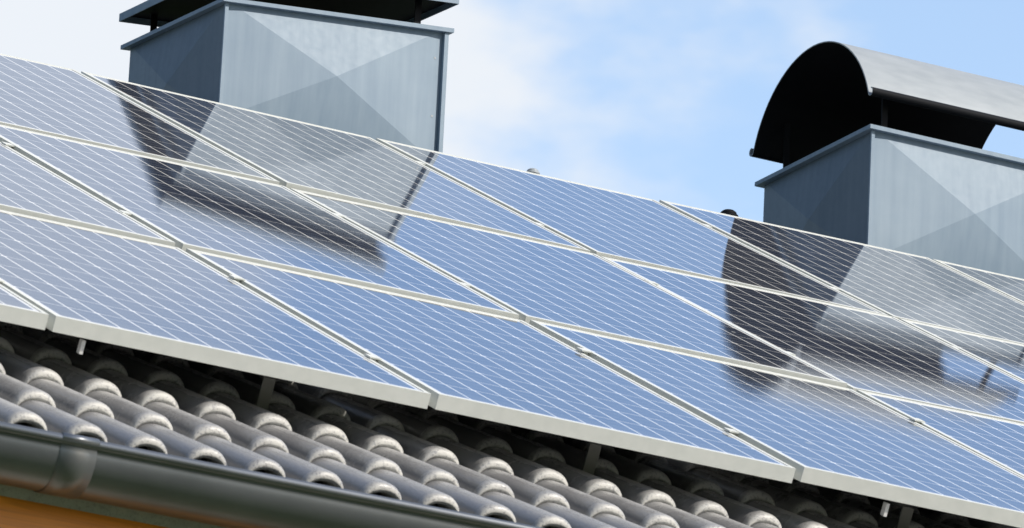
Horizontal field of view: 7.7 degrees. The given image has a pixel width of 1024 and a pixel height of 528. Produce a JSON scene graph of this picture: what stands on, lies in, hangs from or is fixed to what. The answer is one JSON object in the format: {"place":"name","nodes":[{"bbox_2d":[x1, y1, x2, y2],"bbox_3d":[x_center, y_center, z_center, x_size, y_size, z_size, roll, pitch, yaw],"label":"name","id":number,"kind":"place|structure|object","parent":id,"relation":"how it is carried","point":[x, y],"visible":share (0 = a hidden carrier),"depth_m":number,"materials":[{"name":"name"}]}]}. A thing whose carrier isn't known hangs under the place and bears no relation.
{"place":"outdoors","nodes":[
{"label":"outdoors","id":0,"kind":"place"},
{"bbox_2d":[0,0,1023,221],"label":"sky","id":1,"kind":"structure","parent":0,"point":[665,100],"materials":[{"name":"blue"}]},
{"label":"ground","id":2,"kind":"structure","parent":0,"visible":0},
{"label":"house walls","id":3,"kind":"object","parent":2,"relation":"on","visible":0},
{"bbox_2d":[0,423,487,527],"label":"roof deck","id":4,"kind":"structure","parent":3,"relation":"on","point":[99,508],"depth_m":17.07,"materials":[{"name":"tile"}]},
{"bbox_2d":[0,495,167,527],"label":"wall","id":5,"kind":"structure","parent":4,"relation":"attached to","point":[17,513],"depth_m":17.00,"materials":[{"name":"orange paint"}]},
{"bbox_2d":[0,421,540,527],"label":"gutter","id":6,"kind":"object","parent":4,"relation":"attached to","point":[65,465],"visible":1,"depth_m":17.00,"materials":[{"name":"metal"}]},
{"bbox_2d":[119,0,458,152],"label":"chimney","id":7,"kind":"object","parent":4,"relation":"on","point":[374,69],"visible":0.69,"depth_m":23.59,"materials":[{"name":"grey metal"}]},
{"bbox_2d":[0,398,671,527],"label":"roof tiles","id":8,"kind":"object","parent":4,"relation":"on","point":[265,459],"visible":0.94,"depth_m":17.33,"materials":[{"name":"grey ceramic"}]},
{"bbox_2d":[0,372,778,527],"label":"roof tiles","id":9,"kind":"object","parent":4,"relation":"on","point":[127,412],"visible":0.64,"depth_m":17.75,"materials":[{"name":"grey ceramic"}]},
{"bbox_2d":[0,348,879,527],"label":"roof tiles","id":10,"kind":"object","parent":4,"relation":"on","point":[81,381],"visible":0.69,"depth_m":18.17,"materials":[{"name":"grey ceramic"}]},
{"bbox_2d":[0,53,1023,527],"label":"solar array","id":11,"kind":"object","parent":10,"relation":"on","point":[268,249],"visible":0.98,"depth_m":20.35,"materials":[{"name":"blue glass"}]},
{"bbox_2d":[0,327,975,527],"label":"roof tile course","id":12,"kind":"object","parent":4,"relation":"on","point":[797,501],"visible":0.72,"depth_m":18.59,"materials":[{"name":"black ceramic"}]},
{"bbox_2d":[0,321,1018,527],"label":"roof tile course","id":13,"kind":"object","parent":4,"relation":"on","point":[46,335],"visible":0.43,"depth_m":18.91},
{"bbox_2d":[527,168,539,173],"bbox_3d":[0.061,-0.186,24.146,0.050,0.250,0.050,12,-20,-26],"label":"tile","id":14,"kind":"object","parent":4,"relation":"on","point":[533,170],"visible":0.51,"depth_m":24.16,"materials":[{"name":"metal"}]},
{"bbox_2d":[720,209,737,216],"bbox_3d":[0.696,-0.054,24.470,0.070,0.256,0.070,12,-20,-26],"label":"tile","id":15,"kind":"object","parent":4,"relation":"on","point":[730,212],"visible":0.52,"depth_m":24.48,"materials":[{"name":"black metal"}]},
{"bbox_2d":[749,41,1023,278],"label":"chimney","id":16,"kind":"object","parent":4,"relation":"on","point":[873,148],"visible":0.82,"depth_m":24.67,"materials":[{"name":"grey metal"}]}
]}

